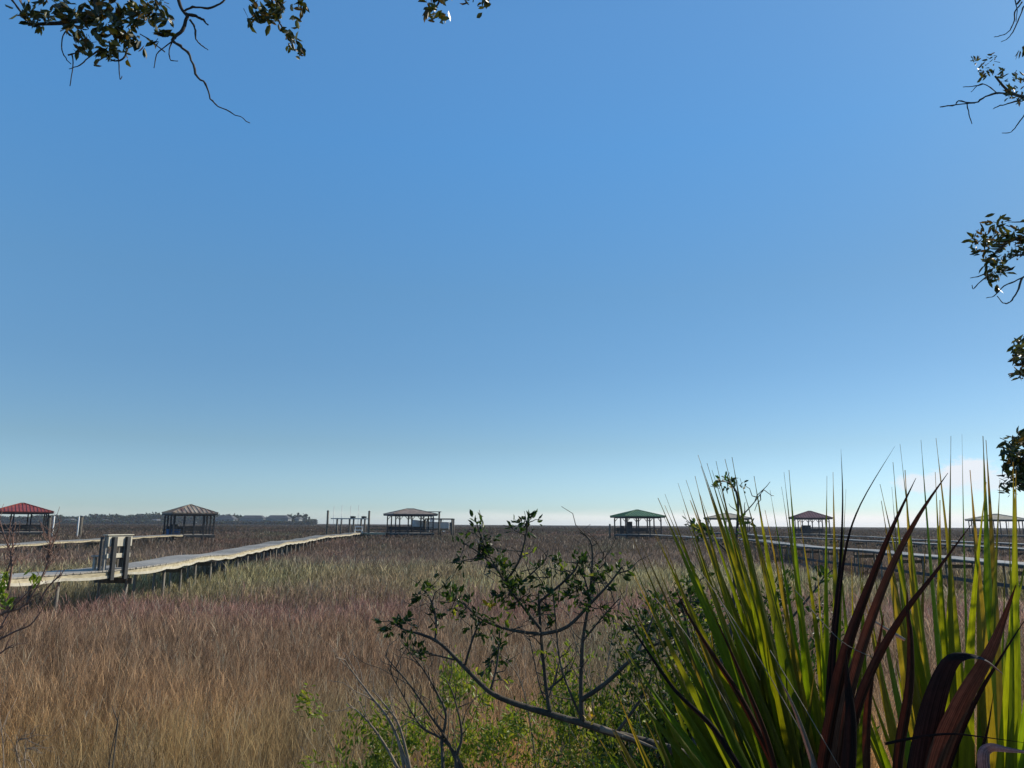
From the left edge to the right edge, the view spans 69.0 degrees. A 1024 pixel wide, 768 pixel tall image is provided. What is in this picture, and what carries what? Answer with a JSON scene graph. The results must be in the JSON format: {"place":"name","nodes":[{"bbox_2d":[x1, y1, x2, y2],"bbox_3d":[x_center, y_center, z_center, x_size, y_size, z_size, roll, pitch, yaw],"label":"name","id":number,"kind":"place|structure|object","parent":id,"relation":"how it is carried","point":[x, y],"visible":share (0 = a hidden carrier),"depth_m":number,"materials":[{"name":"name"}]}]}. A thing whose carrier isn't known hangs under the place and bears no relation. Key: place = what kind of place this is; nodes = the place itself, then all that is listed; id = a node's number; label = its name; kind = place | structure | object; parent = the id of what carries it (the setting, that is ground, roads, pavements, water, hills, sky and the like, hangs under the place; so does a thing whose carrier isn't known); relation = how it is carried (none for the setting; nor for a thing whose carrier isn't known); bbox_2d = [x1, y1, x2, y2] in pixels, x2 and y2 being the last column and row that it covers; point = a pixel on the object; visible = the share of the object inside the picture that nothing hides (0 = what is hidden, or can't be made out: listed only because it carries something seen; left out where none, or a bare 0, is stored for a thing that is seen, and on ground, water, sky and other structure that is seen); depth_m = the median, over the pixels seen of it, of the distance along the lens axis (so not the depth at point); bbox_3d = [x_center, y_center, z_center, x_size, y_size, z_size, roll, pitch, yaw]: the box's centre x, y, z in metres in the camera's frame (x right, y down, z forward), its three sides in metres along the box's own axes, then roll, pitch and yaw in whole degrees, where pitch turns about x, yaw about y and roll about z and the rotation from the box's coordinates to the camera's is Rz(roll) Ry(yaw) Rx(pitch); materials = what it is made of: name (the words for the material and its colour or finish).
{"place":"outdoors","nodes":[
{"label":"outdoors","id":0,"kind":"place"},
{"bbox_2d":[0,523,1023,767],"bbox_3d":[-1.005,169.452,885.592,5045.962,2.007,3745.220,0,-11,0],"label":"ground","id":1,"kind":"structure","parent":0,"point":[342,693],"depth_m":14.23,"materials":[{"name":"brown plant"}]},
{"bbox_2d":[0,503,53,536],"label":"dock pavilion","id":2,"kind":"structure","parent":1,"relation":"on","point":[22,508],"depth_m":108.81,"materials":[{"name":"red metal"}]},
{"bbox_2d":[0,684,64,767],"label":"dry stalks","id":3,"kind":"object","parent":1,"relation":"on","point":[26,748],"visible":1,"depth_m":5.21,"materials":[{"name":"brown plant"}]},
{"bbox_2d":[0,504,68,653],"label":"bare shrub","id":4,"kind":"object","parent":1,"relation":"on","point":[6,576],"visible":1,"depth_m":3.87,"materials":[{"name":"brown plant"}]},
{"bbox_2d":[46,516,51,535],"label":"mooring piling","id":5,"kind":"object","parent":1,"relation":"on","point":[49,522],"visible":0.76,"depth_m":109.86,"materials":[{"name":"grey wood"}]},
{"bbox_2d":[76,516,79,535],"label":"mooring piling","id":6,"kind":"object","parent":1,"relation":"on","point":[78,525],"visible":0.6,"depth_m":108.91,"materials":[{"name":"white paint"}]},
{"bbox_2d":[78,516,83,536],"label":"mooring piling","id":7,"kind":"object","parent":1,"relation":"on","point":[80,526],"visible":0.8,"depth_m":109.79,"materials":[{"name":"grey wood"}]},
{"bbox_2d":[0,535,182,552],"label":"boardwalk","id":8,"kind":"structure","parent":1,"relation":"on","point":[38,544],"depth_m":61.00,"materials":[{"name":"grey wood"}]},
{"bbox_2d":[108,691,126,767],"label":"dead stalk","id":9,"kind":"object","parent":1,"relation":"on","point":[115,738],"visible":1,"depth_m":6.15,"materials":[{"name":"brown plant"}]},
{"bbox_2d":[0,512,317,524],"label":"distant woodland","id":10,"kind":"object","parent":1,"relation":"on","point":[115,517],"visible":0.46,"depth_m":892.03,"materials":[{"name":"green plant"}]},
{"bbox_2d":[59,519,313,524],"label":"shore brush","id":11,"kind":"object","parent":1,"relation":"on","point":[242,522],"visible":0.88,"depth_m":832.23,"materials":[{"name":"plant"}]},
{"bbox_2d":[0,532,380,614],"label":"boardwalk","id":12,"kind":"structure","parent":1,"relation":"on","point":[170,564],"depth_m":29.63,"materials":[{"name":"grey wood"}]},
{"bbox_2d":[91,534,133,579],"bbox_3d":[-12.888,5.551,23.938,0.685,1.415,1.240,-2,-11,12],"label":"deck bench","id":13,"kind":"object","parent":12,"relation":"on","point":[123,542],"visible":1,"depth_m":23.66,"materials":[{"name":"grey wood"}]},
{"bbox_2d":[162,504,218,540],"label":"dock pavilion","id":14,"kind":"structure","parent":1,"relation":"on","point":[190,510],"depth_m":94.04,"materials":[{"name":"wood"}]},
{"bbox_2d":[215,515,237,521],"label":"house","id":15,"kind":"structure","parent":1,"relation":"on","point":[226,517],"depth_m":866.92,"materials":[{"name":"grey"}]},
{"bbox_2d":[5,0,490,122],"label":"live oak","id":16,"kind":"object","parent":1,"relation":"on","point":[94,16],"visible":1,"depth_m":2.79,"materials":[{"name":"green plant"}]},
{"bbox_2d":[240,515,265,521],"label":"house","id":17,"kind":"structure","parent":1,"relation":"on","point":[258,518],"depth_m":866.45,"materials":[{"name":"grey"}]},
{"bbox_2d":[266,515,291,521],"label":"house","id":18,"kind":"structure","parent":1,"relation":"on","point":[279,517],"depth_m":866.48,"materials":[{"name":"grey"}]},
{"bbox_2d":[326,510,328,534],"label":"mooring piling","id":19,"kind":"object","parent":1,"relation":"on","point":[327,521],"visible":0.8,"depth_m":123.75,"materials":[{"name":"grey wood"}]},
{"bbox_2d":[331,507,367,535],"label":"lift","id":20,"kind":"object","parent":1,"relation":"on","point":[354,517],"visible":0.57,"depth_m":124.89,"materials":[{"name":"metal"}]},
{"bbox_2d":[324,697,409,767],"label":"marsh elder","id":21,"kind":"object","parent":1,"relation":"on","point":[350,734],"visible":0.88,"depth_m":3.66,"materials":[{"name":"green plant"}]},
{"bbox_2d":[367,511,369,535],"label":"mooring piling","id":22,"kind":"object","parent":1,"relation":"on","point":[368,530],"visible":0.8,"depth_m":123.70,"materials":[{"name":"grey wood"}]},
{"bbox_2d":[364,526,388,535],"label":"dock platform","id":23,"kind":"structure","parent":1,"relation":"on","point":[384,534],"depth_m":123.05,"materials":[{"name":"grey wood"}]},
{"bbox_2d":[328,643,445,767],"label":"bare shrub","id":24,"kind":"object","parent":1,"relation":"on","point":[405,760],"visible":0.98,"depth_m":3.37,"materials":[{"name":"brown plant"}]},
{"bbox_2d":[325,695,460,767],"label":"marsh elder","id":25,"kind":"object","parent":1,"relation":"on","point":[386,756],"visible":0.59,"depth_m":3.71,"materials":[{"name":"green plant"}]},
{"bbox_2d":[291,645,524,767],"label":"marsh elder","id":26,"kind":"object","parent":1,"relation":"on","point":[467,738],"visible":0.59,"depth_m":3.79,"materials":[{"name":"green plant"}]},
{"bbox_2d":[383,508,437,537],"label":"dock pavilion","id":27,"kind":"structure","parent":1,"relation":"on","point":[410,513],"depth_m":123.32,"materials":[{"name":"grey"}]},
{"bbox_2d":[353,596,497,767],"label":"bare shrub","id":28,"kind":"object","parent":1,"relation":"on","point":[443,737],"visible":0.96,"depth_m":3.29,"materials":[{"name":"grey plant"}]},
{"bbox_2d":[424,511,454,535],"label":"lift","id":29,"kind":"object","parent":1,"relation":"on","point":[439,519],"visible":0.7,"depth_m":128.02,"materials":[{"name":"metal"}]},
{"bbox_2d":[412,517,450,530],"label":"motor boat","id":30,"kind":"object","parent":29,"relation":"on","point":[443,525],"visible":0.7,"depth_m":128.96,"materials":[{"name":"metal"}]},
{"bbox_2d":[377,663,610,767],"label":"marsh elder","id":31,"kind":"object","parent":1,"relation":"on","point":[488,743],"visible":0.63,"depth_m":3.64,"materials":[{"name":"green plant"}]},
{"bbox_2d":[489,556,630,767],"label":"bare shrub","id":32,"kind":"object","parent":1,"relation":"on","point":[510,663],"visible":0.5,"depth_m":4.18,"materials":[{"name":"brown plant"}]},
{"bbox_2d":[484,655,686,767],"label":"marsh elder","id":33,"kind":"object","parent":1,"relation":"on","point":[534,760],"visible":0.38,"depth_m":3.94,"materials":[{"name":"green plant"}]},
{"bbox_2d":[372,471,851,757],"bbox_3d":[0.338,1.386,2.695,1.772,2.151,0.373,0,-11,0],"label":"evergreen shrub","id":34,"kind":"object","parent":1,"relation":"on","point":[512,585],"visible":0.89,"depth_m":2.77,"materials":[{"name":"green plant"}]},
{"bbox_2d":[539,638,708,767],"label":"marsh elder","id":35,"kind":"object","parent":1,"relation":"on","point":[601,718],"visible":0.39,"depth_m":3.59,"materials":[{"name":"green plant"}]},
{"bbox_2d":[610,509,664,538],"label":"dock pavilion","id":36,"kind":"structure","parent":1,"relation":"on","point":[638,514],"depth_m":122.64,"materials":[{"name":"green metal"}]},
{"bbox_2d":[628,522,632,532],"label":"storage cabinet","id":37,"kind":"object","parent":36,"relation":"on","point":[629,524],"visible":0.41,"depth_m":123.46,"materials":[{"name":"grey wood"}]},
{"bbox_2d":[538,572,742,767],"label":"marsh elder","id":38,"kind":"object","parent":1,"relation":"on","point":[660,719],"visible":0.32,"depth_m":3.38,"materials":[{"name":"green plant"}]},
{"bbox_2d":[703,513,750,534],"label":"dock pavilion","id":39,"kind":"structure","parent":1,"relation":"on","point":[731,516],"depth_m":160.14,"materials":[{"name":"beige wood"}]},
{"bbox_2d":[617,564,879,761],"bbox_3d":[1.095,1.796,3.495,1.183,1.888,1.269,0,-11,0],"label":"marsh elder","id":40,"kind":"object","parent":1,"relation":"on","point":[812,646],"visible":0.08,"depth_m":3.62,"materials":[{"name":"green plant"}]},
{"bbox_2d":[788,511,832,536],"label":"dock pavilion","id":41,"kind":"structure","parent":1,"relation":"on","point":[810,515],"depth_m":145.38,"materials":[{"name":"wood"}]},
{"bbox_2d":[801,525,810,532],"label":"storage cabinet","id":42,"kind":"object","parent":41,"relation":"on","point":[804,527],"visible":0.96,"depth_m":146.05,"materials":[{"name":"grey wood"}]},
{"bbox_2d":[600,440,1023,767],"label":"palmetto","id":43,"kind":"object","parent":1,"relation":"on","point":[759,705],"visible":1,"depth_m":1.47,"materials":[{"name":"green plant"}]},
{"bbox_2d":[652,535,1023,599],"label":"boardwalk","id":44,"kind":"structure","parent":1,"relation":"on","point":[1002,563],"depth_m":45.94,"materials":[{"name":"grey wood"}]},
{"bbox_2d":[741,534,1023,555],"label":"boardwalk","id":45,"kind":"structure","parent":1,"relation":"on","point":[916,544],"depth_m":78.20,"materials":[{"name":"grey wood"}]},
{"bbox_2d":[819,534,1023,552],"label":"boardwalk","id":46,"kind":"structure","parent":1,"relation":"on","point":[921,540],"depth_m":90.22,"materials":[{"name":"grey wood"}]},
{"bbox_2d":[940,0,1023,496],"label":"live oak","id":47,"kind":"object","parent":1,"relation":"on","point":[1017,442],"visible":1,"depth_m":2.39,"materials":[{"name":"green plant"}]},
{"bbox_2d":[965,514,1023,537],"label":"dock pavilion","id":48,"kind":"structure","parent":1,"relation":"on","point":[1005,518],"depth_m":148.00,"materials":[{"name":"beige wood"}]},
{"bbox_2d":[0,0,1023,527],"label":"sky","id":49,"kind":"structure","parent":0,"point":[515,258],"materials":[{"name":"blue"}]}
]}

